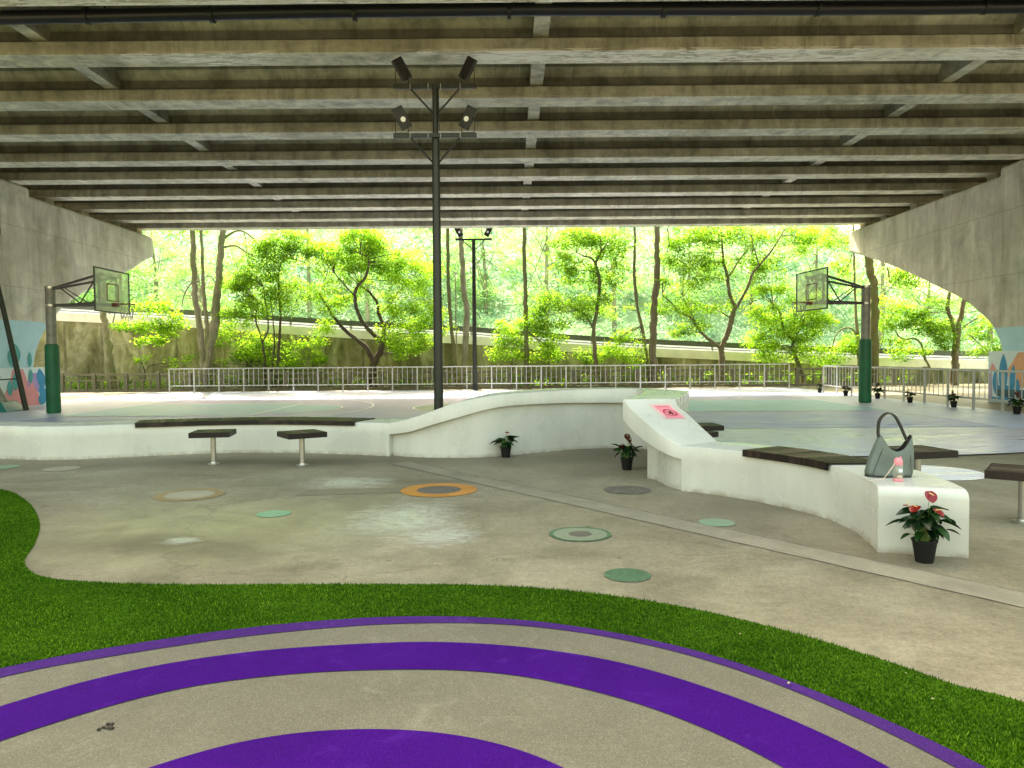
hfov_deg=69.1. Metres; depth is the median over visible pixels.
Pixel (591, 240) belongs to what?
tree
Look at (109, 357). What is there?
tree
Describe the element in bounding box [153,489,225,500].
painted circle
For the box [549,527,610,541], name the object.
painted circle
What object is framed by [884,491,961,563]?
potted anthurium
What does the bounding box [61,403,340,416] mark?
court key
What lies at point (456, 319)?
tree
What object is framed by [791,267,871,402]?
basketball hoop
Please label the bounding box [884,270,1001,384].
tree
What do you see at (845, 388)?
potted anthurium
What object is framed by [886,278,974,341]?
background tree
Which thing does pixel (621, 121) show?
road bridge
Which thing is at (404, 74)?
floodlight post
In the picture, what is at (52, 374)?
basketball hoop
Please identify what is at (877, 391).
potted anthurium
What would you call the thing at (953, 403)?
potted anthurium
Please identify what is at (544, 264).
background tree
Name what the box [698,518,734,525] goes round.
painted circle
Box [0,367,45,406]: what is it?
mural panel
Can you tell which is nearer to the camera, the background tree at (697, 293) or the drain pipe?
the drain pipe
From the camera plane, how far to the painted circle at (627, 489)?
8.29 m
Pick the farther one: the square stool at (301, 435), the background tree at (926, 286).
the background tree at (926, 286)
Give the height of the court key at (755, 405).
0.001 m
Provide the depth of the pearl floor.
12.97 m
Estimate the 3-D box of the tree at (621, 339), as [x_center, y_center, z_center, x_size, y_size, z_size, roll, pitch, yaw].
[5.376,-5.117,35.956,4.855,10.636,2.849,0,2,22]
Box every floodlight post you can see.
[391,56,477,409]
[454,228,492,390]
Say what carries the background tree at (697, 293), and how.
on the hillside
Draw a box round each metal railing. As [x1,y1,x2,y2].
[168,364,789,392]
[823,365,1023,411]
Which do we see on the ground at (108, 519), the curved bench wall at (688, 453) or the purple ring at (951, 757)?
the curved bench wall at (688, 453)
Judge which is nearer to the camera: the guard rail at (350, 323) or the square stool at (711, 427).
the square stool at (711, 427)
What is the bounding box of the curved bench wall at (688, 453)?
[0,388,968,557]
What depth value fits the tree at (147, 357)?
35.79 m
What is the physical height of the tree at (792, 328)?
6.275 m
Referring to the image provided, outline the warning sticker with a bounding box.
[650,404,685,418]
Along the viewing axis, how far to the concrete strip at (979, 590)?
5.86 m
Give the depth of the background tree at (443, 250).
59.19 m
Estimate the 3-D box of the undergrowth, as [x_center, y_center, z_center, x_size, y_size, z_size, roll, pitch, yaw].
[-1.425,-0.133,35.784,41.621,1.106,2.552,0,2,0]
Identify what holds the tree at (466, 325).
on the soil ground at (960, 384)
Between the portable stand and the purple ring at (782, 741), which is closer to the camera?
the purple ring at (782, 741)
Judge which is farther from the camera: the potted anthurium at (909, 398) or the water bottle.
the potted anthurium at (909, 398)
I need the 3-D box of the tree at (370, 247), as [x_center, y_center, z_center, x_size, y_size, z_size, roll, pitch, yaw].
[-6.405,-3.793,35.516,7.774,8.081,2.975,0,2,0]
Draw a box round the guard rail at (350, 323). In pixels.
[60,306,988,359]
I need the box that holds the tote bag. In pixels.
[864,412,913,477]
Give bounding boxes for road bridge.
[0,0,1023,230]
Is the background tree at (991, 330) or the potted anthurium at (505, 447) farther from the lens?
the background tree at (991, 330)
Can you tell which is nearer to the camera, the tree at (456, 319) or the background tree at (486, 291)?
the tree at (456, 319)
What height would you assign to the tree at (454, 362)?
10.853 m
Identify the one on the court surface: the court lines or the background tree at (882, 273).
the court lines
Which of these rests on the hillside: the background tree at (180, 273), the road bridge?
the background tree at (180, 273)
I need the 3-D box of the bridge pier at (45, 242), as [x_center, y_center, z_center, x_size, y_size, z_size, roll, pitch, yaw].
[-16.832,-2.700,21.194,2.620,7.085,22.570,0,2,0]
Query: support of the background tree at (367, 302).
on the hillside
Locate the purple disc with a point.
(369, 748)
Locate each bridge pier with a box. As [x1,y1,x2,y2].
[0,179,152,367]
[849,159,1023,350]
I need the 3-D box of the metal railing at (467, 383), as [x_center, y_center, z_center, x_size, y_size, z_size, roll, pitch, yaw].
[-1.452,-0.258,33.013,27.550,1.085,0.060,0,2,0]
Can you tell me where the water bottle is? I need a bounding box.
[867,457,903,481]
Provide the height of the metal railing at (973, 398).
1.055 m
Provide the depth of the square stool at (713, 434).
9.90 m
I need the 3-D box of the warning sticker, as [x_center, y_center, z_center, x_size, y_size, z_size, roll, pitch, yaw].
[1.868,0.326,8.927,0.348,0.163,0.279,-1,2,-15]
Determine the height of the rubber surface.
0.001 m
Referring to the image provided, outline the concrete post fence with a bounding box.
[60,366,927,391]
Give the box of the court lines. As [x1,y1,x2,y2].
[20,393,999,427]
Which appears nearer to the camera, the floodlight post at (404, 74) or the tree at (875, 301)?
the floodlight post at (404, 74)
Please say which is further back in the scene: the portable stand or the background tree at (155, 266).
the background tree at (155, 266)
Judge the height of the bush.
3.546 m
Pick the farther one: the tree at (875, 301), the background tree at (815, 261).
the background tree at (815, 261)
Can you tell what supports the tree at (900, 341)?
on the soil ground at (960, 384)
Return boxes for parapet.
[56,312,987,368]
[59,309,988,360]
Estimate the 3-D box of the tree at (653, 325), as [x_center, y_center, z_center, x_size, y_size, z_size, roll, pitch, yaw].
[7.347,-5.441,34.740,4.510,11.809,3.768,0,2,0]
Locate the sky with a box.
[836,225,993,331]
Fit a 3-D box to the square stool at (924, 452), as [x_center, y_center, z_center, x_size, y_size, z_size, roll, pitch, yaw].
[4.367,0.931,8.021,0.540,0.472,0.535,-1,2,-12]
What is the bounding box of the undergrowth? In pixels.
[65,368,913,388]
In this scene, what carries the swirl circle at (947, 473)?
on the ground at (108, 519)
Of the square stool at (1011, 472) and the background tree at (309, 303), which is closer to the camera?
the square stool at (1011, 472)
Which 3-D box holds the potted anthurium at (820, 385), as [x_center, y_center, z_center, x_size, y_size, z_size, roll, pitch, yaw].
[11.902,0.094,28.781,0.444,0.476,0.320,-1,2,-20]
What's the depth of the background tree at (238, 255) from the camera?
52.13 m
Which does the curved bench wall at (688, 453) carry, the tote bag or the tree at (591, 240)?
the tote bag
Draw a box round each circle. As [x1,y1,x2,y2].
[0,465,19,468]
[42,466,80,470]
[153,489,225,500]
[256,510,290,516]
[401,483,476,496]
[415,404,449,410]
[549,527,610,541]
[604,486,650,493]
[604,568,650,581]
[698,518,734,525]
[921,465,983,479]
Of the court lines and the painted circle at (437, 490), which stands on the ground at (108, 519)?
the painted circle at (437, 490)
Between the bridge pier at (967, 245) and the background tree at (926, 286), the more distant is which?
the background tree at (926, 286)
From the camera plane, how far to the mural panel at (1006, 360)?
21.84 m
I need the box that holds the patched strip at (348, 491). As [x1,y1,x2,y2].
[295,487,405,495]
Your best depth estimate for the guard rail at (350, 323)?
37.04 m
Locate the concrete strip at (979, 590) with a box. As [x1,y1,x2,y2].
[390,461,1023,607]
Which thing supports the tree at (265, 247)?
on the soil ground at (960, 384)
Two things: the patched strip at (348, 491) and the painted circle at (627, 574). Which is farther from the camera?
the patched strip at (348, 491)
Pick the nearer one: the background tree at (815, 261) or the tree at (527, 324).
the tree at (527, 324)
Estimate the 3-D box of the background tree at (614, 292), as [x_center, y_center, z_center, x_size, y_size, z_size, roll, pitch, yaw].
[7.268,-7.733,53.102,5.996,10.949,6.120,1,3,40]
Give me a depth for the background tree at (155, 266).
56.92 m
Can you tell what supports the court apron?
on the ground at (108, 519)
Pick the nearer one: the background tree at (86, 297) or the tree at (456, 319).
the tree at (456, 319)
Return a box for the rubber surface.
[0,623,955,767]
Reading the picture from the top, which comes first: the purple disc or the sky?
the sky
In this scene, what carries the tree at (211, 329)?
on the soil ground at (960, 384)
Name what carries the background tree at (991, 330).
on the hillside
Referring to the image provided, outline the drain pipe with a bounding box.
[0,0,1023,24]
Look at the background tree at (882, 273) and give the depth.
51.35 m
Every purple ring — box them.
[0,616,985,767]
[0,642,889,767]
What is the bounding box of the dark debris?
[97,722,114,730]
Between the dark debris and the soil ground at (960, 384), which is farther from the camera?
the soil ground at (960, 384)
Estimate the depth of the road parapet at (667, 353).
36.92 m
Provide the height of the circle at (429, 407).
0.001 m
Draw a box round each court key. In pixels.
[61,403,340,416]
[686,399,883,411]
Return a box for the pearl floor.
[714,427,1023,455]
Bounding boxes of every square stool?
[188,429,236,464]
[277,429,326,465]
[698,423,723,430]
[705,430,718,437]
[889,445,957,470]
[984,463,1023,523]
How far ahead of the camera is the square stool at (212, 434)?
10.53 m
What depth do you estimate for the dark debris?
3.00 m
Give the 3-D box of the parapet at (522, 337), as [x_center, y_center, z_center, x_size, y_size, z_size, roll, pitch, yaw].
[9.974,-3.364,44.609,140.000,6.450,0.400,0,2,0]
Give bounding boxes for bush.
[214,319,332,378]
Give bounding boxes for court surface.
[16,393,995,428]
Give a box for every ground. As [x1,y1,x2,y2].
[0,385,1023,701]
[61,383,987,392]
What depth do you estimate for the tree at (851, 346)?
35.39 m
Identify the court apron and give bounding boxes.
[0,388,1023,428]
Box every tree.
[70,285,114,302]
[80,237,161,305]
[100,230,208,388]
[110,231,191,308]
[132,353,195,388]
[150,247,243,311]
[181,230,254,387]
[204,230,301,313]
[210,230,330,387]
[263,229,344,317]
[296,229,458,386]
[314,229,409,321]
[399,228,470,298]
[418,228,480,385]
[444,228,522,313]
[446,228,458,385]
[453,270,458,368]
[483,228,571,385]
[501,228,588,332]
[522,227,639,384]
[563,227,653,335]
[571,227,649,384]
[640,226,806,383]
[643,235,740,319]
[649,227,668,384]
[712,226,796,310]
[732,258,840,383]
[775,225,863,315]
[788,225,859,373]
[836,255,924,348]
[864,256,919,382]
[878,294,936,384]
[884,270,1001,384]
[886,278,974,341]
[944,294,992,344]
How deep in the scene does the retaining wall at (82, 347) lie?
36.98 m
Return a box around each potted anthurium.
[490,431,518,457]
[612,434,642,469]
[816,380,823,392]
[841,384,851,395]
[872,383,883,398]
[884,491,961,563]
[905,389,915,402]
[947,389,962,407]
[1008,392,1023,413]
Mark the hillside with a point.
(968, 317)
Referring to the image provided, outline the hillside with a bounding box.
[69,225,1000,350]
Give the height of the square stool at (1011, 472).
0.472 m
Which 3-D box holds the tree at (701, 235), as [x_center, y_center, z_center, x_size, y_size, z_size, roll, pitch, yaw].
[10.004,-3.788,35.476,7.920,8.195,3.462,0,2,0]
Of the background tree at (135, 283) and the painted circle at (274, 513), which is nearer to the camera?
the painted circle at (274, 513)
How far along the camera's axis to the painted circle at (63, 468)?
10.24 m
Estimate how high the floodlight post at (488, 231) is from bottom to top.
7.224 m
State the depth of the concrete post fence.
34.47 m
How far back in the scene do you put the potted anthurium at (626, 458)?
9.71 m
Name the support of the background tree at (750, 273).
on the hillside
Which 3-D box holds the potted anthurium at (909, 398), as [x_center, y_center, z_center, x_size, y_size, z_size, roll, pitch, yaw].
[12.043,0.355,22.497,0.394,0.420,0.380,0,2,2]
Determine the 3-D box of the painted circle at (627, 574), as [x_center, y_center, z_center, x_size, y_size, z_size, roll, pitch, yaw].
[0.787,1.301,5.075,0.320,0.001,0.320,0,2,0]
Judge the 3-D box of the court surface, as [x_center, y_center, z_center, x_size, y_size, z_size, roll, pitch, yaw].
[-1.095,0.686,21.940,22.000,0.001,13.800,0,2,0]
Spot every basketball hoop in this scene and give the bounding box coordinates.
[44,266,135,412]
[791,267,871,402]
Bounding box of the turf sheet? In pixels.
[0,490,1023,767]
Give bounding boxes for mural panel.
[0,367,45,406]
[988,351,1023,403]
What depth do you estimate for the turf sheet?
4.17 m
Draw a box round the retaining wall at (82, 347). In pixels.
[34,321,987,388]
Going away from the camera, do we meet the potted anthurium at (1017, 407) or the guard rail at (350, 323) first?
the potted anthurium at (1017, 407)
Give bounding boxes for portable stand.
[0,286,28,411]
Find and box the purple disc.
[149,729,562,767]
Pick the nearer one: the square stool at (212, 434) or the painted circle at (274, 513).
the painted circle at (274, 513)
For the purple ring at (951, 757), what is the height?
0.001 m
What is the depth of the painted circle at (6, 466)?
10.48 m

